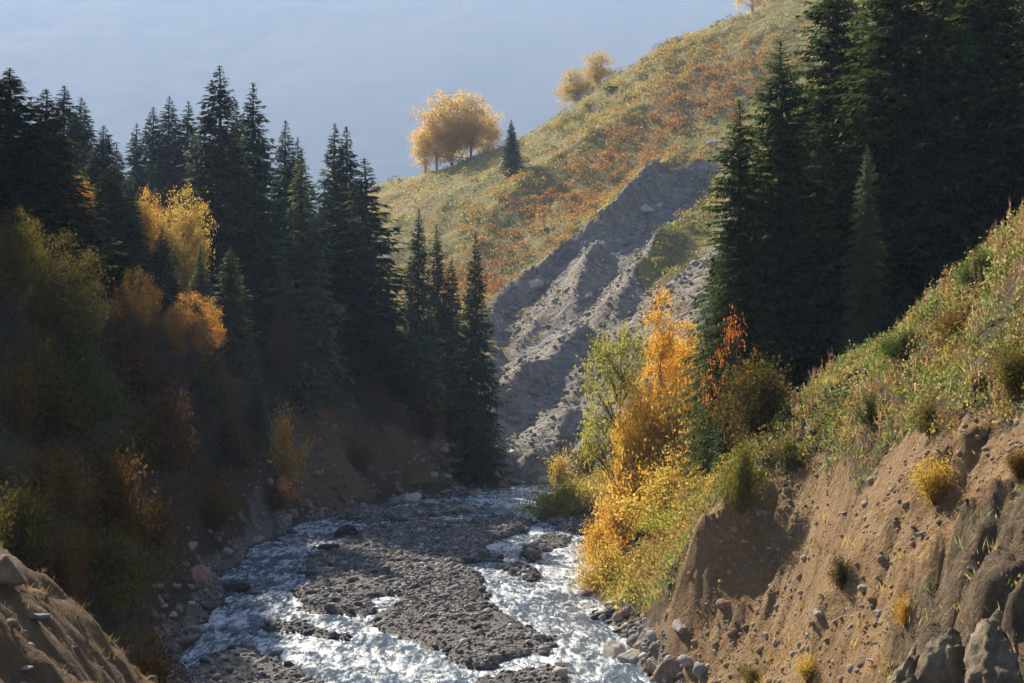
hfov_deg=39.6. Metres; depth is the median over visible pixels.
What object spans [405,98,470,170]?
birch tree
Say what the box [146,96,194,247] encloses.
spruce tree
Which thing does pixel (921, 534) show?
boulder
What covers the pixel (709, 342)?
spruce tree
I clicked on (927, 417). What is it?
herb plant
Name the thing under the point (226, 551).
bank rubble
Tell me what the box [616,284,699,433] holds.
birch tree
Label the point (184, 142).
spruce tree
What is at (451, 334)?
spruce tree
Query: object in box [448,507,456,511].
boulder
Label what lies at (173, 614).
boulder
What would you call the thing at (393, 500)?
boulder
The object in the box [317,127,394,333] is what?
spruce tree
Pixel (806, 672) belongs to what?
herb plant
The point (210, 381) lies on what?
shrub
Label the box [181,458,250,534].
shrub
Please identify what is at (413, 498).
boulder
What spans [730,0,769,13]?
birch tree
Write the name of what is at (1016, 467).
herb plant
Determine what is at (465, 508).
boulder
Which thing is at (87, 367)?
shrub
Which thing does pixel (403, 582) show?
gravel
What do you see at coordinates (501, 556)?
boulder
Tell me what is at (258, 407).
spruce tree
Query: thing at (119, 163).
spruce tree
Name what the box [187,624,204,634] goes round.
boulder
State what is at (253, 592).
boulder
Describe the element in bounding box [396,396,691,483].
hill foot rubble
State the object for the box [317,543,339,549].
boulder
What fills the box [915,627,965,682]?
rock outcrop
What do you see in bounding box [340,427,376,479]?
shrub
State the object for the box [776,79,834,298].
spruce tree
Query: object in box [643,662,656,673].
boulder
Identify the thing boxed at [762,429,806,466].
herb plant
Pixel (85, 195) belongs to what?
broadleaf tree
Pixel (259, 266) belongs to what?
spruce tree
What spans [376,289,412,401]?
spruce tree
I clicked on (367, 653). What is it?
river
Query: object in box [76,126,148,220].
spruce tree
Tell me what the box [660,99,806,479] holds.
spruce tree
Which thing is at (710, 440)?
spruce tree
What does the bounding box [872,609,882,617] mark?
boulder
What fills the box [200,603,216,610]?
boulder
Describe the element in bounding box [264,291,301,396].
broadleaf tree
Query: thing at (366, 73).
sky
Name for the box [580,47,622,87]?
birch tree
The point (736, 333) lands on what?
rowan tree
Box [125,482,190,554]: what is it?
shrub
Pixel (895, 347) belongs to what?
herb plant
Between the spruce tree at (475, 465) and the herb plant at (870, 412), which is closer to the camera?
the herb plant at (870, 412)
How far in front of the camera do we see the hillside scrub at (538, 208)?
206.57 m
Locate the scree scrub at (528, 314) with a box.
[480,153,723,469]
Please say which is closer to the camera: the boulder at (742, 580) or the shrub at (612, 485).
the boulder at (742, 580)
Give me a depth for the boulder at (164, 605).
46.21 m
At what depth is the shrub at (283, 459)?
82.63 m
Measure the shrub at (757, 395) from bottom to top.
3.354 m
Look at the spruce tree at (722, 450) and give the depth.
49.89 m
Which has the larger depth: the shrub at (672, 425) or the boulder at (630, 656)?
the shrub at (672, 425)
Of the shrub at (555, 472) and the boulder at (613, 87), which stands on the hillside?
the boulder at (613, 87)
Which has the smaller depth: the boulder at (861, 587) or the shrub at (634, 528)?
the boulder at (861, 587)
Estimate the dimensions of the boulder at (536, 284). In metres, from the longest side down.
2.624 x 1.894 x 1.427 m
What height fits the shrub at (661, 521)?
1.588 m
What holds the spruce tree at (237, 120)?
on the ground at (988, 585)
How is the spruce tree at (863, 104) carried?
on the ground at (988, 585)
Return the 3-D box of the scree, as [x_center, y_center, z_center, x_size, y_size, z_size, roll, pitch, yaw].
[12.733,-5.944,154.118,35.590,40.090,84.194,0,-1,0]
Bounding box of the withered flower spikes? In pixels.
[643,197,1023,586]
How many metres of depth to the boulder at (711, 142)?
200.45 m
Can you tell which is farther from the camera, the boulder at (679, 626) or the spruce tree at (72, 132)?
the spruce tree at (72, 132)
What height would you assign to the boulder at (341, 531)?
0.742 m
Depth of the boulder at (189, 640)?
45.11 m
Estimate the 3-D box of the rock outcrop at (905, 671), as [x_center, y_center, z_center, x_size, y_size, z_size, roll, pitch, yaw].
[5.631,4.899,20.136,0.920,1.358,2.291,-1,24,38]
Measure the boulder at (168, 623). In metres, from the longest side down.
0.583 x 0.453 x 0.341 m
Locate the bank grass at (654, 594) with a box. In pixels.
[591,211,1023,682]
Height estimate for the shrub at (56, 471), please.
2.485 m
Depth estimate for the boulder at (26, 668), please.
15.01 m
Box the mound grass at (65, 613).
[0,539,156,682]
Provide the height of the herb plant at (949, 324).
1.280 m
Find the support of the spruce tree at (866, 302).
on the ground at (988, 585)
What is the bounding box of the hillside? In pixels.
[367,0,1023,459]
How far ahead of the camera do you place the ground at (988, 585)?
38.95 m
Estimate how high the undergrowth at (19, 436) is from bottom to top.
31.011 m
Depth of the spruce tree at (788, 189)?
55.31 m
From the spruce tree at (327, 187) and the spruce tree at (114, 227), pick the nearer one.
the spruce tree at (114, 227)
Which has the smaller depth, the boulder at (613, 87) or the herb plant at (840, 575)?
the herb plant at (840, 575)
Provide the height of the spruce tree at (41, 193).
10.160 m
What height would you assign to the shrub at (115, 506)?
3.829 m
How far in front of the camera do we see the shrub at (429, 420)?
107.51 m
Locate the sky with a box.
[0,0,771,228]
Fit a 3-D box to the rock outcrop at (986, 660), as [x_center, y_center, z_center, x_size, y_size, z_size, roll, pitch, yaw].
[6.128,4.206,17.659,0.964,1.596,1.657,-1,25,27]
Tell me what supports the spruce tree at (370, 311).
on the ground at (988, 585)
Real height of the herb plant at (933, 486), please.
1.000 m
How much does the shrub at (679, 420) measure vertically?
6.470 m
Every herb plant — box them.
[733,660,764,682]
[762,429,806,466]
[792,649,817,682]
[826,544,851,589]
[844,382,883,426]
[869,320,921,358]
[887,591,911,626]
[903,449,960,505]
[904,386,946,435]
[926,295,971,348]
[946,241,998,285]
[980,331,1023,401]
[998,442,1023,477]
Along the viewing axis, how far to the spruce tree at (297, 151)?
111.81 m
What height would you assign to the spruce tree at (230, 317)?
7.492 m
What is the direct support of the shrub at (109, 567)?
on the ground at (988, 585)
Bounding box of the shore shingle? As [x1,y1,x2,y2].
[580,542,720,682]
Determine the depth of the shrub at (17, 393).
47.89 m
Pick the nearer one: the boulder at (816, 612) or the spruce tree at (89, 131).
the boulder at (816, 612)
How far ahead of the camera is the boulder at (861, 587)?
25.40 m
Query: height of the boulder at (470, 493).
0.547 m
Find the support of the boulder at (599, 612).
on the ground at (988, 585)
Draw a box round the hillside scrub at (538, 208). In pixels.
[328,0,1019,465]
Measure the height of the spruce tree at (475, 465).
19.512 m
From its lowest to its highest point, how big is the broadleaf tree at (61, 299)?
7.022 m
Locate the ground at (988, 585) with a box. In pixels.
[0,219,1023,682]
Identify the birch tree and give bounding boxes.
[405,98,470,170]
[405,123,443,172]
[407,87,489,165]
[439,91,503,157]
[476,106,505,152]
[546,67,602,105]
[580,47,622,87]
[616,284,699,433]
[650,317,707,413]
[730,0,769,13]
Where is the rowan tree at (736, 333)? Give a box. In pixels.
[698,304,764,452]
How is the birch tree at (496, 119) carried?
on the hillside
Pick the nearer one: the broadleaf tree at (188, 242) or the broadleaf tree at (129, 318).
the broadleaf tree at (129, 318)
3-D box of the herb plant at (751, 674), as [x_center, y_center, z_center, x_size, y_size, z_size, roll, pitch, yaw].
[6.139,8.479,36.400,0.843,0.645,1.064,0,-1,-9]
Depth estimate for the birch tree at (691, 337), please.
71.86 m
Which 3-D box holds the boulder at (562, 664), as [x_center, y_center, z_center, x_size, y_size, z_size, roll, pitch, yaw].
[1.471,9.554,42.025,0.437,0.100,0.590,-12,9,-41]
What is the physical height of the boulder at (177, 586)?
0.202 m
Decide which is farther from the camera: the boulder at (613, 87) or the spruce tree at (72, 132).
the boulder at (613, 87)
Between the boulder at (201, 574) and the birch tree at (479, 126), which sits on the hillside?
the birch tree at (479, 126)
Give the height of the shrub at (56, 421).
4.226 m
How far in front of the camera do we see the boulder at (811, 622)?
26.45 m
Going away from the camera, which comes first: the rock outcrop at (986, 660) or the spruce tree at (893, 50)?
the rock outcrop at (986, 660)
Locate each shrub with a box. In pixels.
[0,332,106,443]
[0,339,49,436]
[0,466,91,570]
[10,435,115,517]
[28,502,97,607]
[37,309,142,427]
[48,515,187,614]
[66,431,171,548]
[81,403,161,487]
[107,339,186,396]
[117,616,199,682]
[118,367,203,472]
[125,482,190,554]
[174,341,248,415]
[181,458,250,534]
[208,407,272,470]
[261,470,309,512]
[266,399,314,483]
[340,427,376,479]
[405,384,456,441]
[506,466,592,519]
[539,439,583,484]
[566,439,610,479]
[566,532,635,595]
[571,512,612,563]
[583,480,652,559]
[588,379,669,523]
[590,448,646,547]
[604,453,692,521]
[605,361,698,500]
[621,418,689,508]
[622,507,666,542]
[623,528,651,559]
[629,495,693,534]
[651,365,706,464]
[652,405,701,482]
[684,341,804,443]
[690,467,725,497]
[709,426,775,514]
[714,358,778,455]
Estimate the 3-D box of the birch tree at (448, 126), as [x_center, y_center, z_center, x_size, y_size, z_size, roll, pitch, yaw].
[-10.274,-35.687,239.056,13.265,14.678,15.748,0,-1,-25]
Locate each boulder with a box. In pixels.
[0,554,28,587]
[21,665,32,671]
[28,613,51,618]
[160,603,168,607]
[162,620,174,629]
[169,611,177,617]
[173,583,181,588]
[176,634,200,647]
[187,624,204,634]
[190,564,213,583]
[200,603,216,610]
[223,580,250,591]
[246,589,261,594]
[253,534,263,542]
[267,538,281,541]
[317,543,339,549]
[334,525,358,537]
[389,497,399,504]
[397,492,421,503]
[420,499,436,506]
[440,489,450,494]
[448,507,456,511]
[456,504,476,511]
[465,490,480,495]
[496,554,503,559]
[529,279,543,289]
[555,662,570,666]
[581,605,596,608]
[583,293,593,298]
[594,610,604,614]
[603,640,626,657]
[604,600,618,609]
[605,86,617,90]
[616,649,639,662]
[618,601,628,608]
[640,204,653,212]
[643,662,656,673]
[653,657,680,682]
[671,619,686,633]
[706,140,716,146]
[716,598,729,608]
[739,578,745,583]
[756,510,766,515]
[805,427,815,431]
[809,619,814,625]
[812,608,822,616]
[857,584,866,591]
[867,596,876,602]
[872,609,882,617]
[916,531,925,536]
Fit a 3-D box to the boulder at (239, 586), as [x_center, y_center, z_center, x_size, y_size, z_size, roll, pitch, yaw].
[-11.108,9.927,57.084,1.309,0.633,0.945,-8,-8,5]
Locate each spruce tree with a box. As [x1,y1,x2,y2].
[0,68,95,226]
[0,89,128,288]
[41,85,96,196]
[67,98,101,182]
[72,222,141,281]
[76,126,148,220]
[82,168,162,278]
[112,145,150,285]
[117,182,172,296]
[121,124,162,271]
[131,107,181,251]
[135,230,190,324]
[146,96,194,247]
[155,101,207,270]
[173,65,289,315]
[183,244,219,353]
[190,102,250,301]
[200,247,264,380]
[220,214,306,340]
[224,82,294,339]
[246,371,285,454]
[253,149,364,420]
[262,120,310,318]
[271,137,317,275]
[286,206,360,378]
[306,124,353,284]
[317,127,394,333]
[322,158,443,386]
[332,259,378,361]
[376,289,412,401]
[398,209,451,420]
[420,225,458,427]
[432,257,478,444]
[438,231,512,484]
[498,120,523,173]
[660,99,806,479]
[681,236,738,476]
[688,38,851,409]
[695,344,733,473]
[710,389,733,480]
[766,0,926,368]
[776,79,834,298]
[786,0,1006,366]
[830,37,895,189]
[836,145,893,357]
[875,0,1023,285]
[903,0,990,277]
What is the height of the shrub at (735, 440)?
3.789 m
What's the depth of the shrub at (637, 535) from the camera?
57.76 m
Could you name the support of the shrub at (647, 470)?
on the ground at (988, 585)
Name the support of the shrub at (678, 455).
on the ground at (988, 585)
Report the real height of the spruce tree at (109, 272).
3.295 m
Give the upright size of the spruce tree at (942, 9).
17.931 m
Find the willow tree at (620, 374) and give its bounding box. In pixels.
[574,311,658,484]
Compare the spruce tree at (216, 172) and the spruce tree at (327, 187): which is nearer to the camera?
the spruce tree at (216, 172)
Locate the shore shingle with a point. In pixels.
(699, 669)
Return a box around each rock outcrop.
[886,639,920,682]
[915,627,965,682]
[963,609,1020,682]
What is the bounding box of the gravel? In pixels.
[159,486,682,682]
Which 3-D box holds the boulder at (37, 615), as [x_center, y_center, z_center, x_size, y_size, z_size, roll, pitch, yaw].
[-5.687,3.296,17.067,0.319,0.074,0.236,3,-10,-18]
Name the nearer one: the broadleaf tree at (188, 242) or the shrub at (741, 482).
the shrub at (741, 482)
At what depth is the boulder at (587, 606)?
52.94 m
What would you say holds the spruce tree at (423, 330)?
on the ground at (988, 585)
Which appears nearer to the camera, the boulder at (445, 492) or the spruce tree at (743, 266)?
the spruce tree at (743, 266)
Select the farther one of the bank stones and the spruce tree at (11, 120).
the spruce tree at (11, 120)
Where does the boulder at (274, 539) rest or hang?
on the ground at (988, 585)
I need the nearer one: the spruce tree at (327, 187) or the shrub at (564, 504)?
the shrub at (564, 504)
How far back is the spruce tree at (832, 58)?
57.86 m
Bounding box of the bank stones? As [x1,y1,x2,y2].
[621,409,1023,682]
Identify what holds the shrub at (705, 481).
on the ground at (988, 585)
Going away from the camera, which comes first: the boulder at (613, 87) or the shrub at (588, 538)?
the shrub at (588, 538)
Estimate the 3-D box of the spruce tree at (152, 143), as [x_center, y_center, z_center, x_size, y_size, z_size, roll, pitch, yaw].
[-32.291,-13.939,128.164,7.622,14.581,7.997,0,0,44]
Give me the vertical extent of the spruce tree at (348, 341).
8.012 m
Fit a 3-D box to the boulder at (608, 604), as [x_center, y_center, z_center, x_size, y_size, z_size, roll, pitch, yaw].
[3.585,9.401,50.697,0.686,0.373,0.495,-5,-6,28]
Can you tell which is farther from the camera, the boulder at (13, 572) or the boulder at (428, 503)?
the boulder at (428, 503)
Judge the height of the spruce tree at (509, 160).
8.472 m
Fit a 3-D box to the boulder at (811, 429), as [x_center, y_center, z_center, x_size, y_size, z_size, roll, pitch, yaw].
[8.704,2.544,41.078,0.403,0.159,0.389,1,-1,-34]
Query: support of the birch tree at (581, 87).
on the hillside
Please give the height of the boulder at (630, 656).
0.522 m
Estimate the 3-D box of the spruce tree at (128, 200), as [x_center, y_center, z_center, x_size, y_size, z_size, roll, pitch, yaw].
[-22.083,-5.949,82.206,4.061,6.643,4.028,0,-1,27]
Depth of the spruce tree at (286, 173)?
110.21 m
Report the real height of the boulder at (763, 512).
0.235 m
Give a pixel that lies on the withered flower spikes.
(1014, 239)
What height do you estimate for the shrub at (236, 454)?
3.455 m
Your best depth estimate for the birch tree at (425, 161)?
236.89 m
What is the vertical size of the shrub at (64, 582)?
2.836 m
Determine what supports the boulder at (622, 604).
on the ground at (988, 585)
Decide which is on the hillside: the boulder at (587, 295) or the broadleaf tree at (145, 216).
the boulder at (587, 295)
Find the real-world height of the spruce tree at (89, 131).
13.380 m
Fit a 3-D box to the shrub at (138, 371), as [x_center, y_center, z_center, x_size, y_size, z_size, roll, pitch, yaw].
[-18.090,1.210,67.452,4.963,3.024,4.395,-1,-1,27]
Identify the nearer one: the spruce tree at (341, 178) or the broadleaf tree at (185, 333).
the broadleaf tree at (185, 333)
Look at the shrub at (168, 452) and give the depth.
59.66 m
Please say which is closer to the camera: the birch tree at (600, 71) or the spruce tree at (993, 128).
the spruce tree at (993, 128)
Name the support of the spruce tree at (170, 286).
on the ground at (988, 585)
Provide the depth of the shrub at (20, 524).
32.76 m
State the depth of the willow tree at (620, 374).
67.79 m
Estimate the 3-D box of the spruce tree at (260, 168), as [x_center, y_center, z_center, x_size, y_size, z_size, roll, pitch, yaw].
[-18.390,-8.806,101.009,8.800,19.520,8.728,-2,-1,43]
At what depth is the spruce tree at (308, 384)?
89.50 m
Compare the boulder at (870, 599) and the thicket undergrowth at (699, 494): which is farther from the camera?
the thicket undergrowth at (699, 494)
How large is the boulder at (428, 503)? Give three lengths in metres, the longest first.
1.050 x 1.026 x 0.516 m
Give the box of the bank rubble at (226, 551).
[3,357,486,682]
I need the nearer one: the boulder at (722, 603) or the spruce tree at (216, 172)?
the boulder at (722, 603)
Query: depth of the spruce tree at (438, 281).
118.55 m
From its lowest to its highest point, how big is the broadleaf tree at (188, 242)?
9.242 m
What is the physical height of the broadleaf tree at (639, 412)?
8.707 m
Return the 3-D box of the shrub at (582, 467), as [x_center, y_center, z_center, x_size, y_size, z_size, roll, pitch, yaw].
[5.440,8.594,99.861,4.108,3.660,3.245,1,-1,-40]
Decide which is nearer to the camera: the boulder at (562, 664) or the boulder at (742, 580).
the boulder at (742, 580)
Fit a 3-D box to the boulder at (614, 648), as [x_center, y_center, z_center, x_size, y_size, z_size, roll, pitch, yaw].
[3.284,9.635,44.212,0.774,0.712,0.996,5,-9,-39]
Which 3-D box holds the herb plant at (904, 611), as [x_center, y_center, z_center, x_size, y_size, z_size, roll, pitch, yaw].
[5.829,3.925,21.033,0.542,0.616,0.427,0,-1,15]
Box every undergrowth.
[0,205,469,671]
[548,427,747,609]
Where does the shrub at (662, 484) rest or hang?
on the ground at (988, 585)
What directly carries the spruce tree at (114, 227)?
on the ground at (988, 585)
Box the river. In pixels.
[179,481,655,682]
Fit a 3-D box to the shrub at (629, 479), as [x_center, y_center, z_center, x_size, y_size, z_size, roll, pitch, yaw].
[5.748,5.339,65.999,4.540,7.212,5.898,-1,-1,31]
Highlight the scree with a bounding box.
[483,158,737,479]
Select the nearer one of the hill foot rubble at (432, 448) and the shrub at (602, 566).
the shrub at (602, 566)
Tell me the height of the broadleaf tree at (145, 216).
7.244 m
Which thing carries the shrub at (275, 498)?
on the ground at (988, 585)
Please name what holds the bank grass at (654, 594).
on the ground at (988, 585)
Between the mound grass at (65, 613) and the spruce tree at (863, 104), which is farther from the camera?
the spruce tree at (863, 104)
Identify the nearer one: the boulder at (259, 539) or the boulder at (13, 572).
the boulder at (13, 572)
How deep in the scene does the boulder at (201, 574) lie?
53.29 m
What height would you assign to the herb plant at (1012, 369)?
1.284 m
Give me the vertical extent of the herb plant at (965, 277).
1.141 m
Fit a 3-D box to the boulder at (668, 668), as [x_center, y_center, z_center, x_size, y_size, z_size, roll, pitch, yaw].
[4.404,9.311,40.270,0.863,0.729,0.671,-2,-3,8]
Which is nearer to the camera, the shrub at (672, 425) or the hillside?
the shrub at (672, 425)
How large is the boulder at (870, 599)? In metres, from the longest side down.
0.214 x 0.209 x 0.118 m
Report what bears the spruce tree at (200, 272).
on the ground at (988, 585)
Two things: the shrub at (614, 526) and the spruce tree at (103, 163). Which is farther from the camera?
the spruce tree at (103, 163)
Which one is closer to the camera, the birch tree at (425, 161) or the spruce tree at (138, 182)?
the spruce tree at (138, 182)
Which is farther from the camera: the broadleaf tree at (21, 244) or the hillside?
the hillside
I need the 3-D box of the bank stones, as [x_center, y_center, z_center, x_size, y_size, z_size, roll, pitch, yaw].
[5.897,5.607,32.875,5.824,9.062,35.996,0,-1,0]
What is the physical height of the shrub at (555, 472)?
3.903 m
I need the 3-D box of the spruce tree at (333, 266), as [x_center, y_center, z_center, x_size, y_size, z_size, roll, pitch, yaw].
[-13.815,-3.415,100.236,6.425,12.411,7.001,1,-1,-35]
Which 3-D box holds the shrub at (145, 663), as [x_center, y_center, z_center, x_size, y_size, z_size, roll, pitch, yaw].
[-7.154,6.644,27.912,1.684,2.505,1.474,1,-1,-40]
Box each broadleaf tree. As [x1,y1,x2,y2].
[0,203,52,318]
[1,221,116,374]
[63,176,99,225]
[105,256,169,360]
[131,187,169,268]
[146,182,218,312]
[160,285,232,363]
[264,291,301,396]
[606,361,665,509]
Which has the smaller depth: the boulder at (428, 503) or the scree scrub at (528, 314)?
the boulder at (428, 503)
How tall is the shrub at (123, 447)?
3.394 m

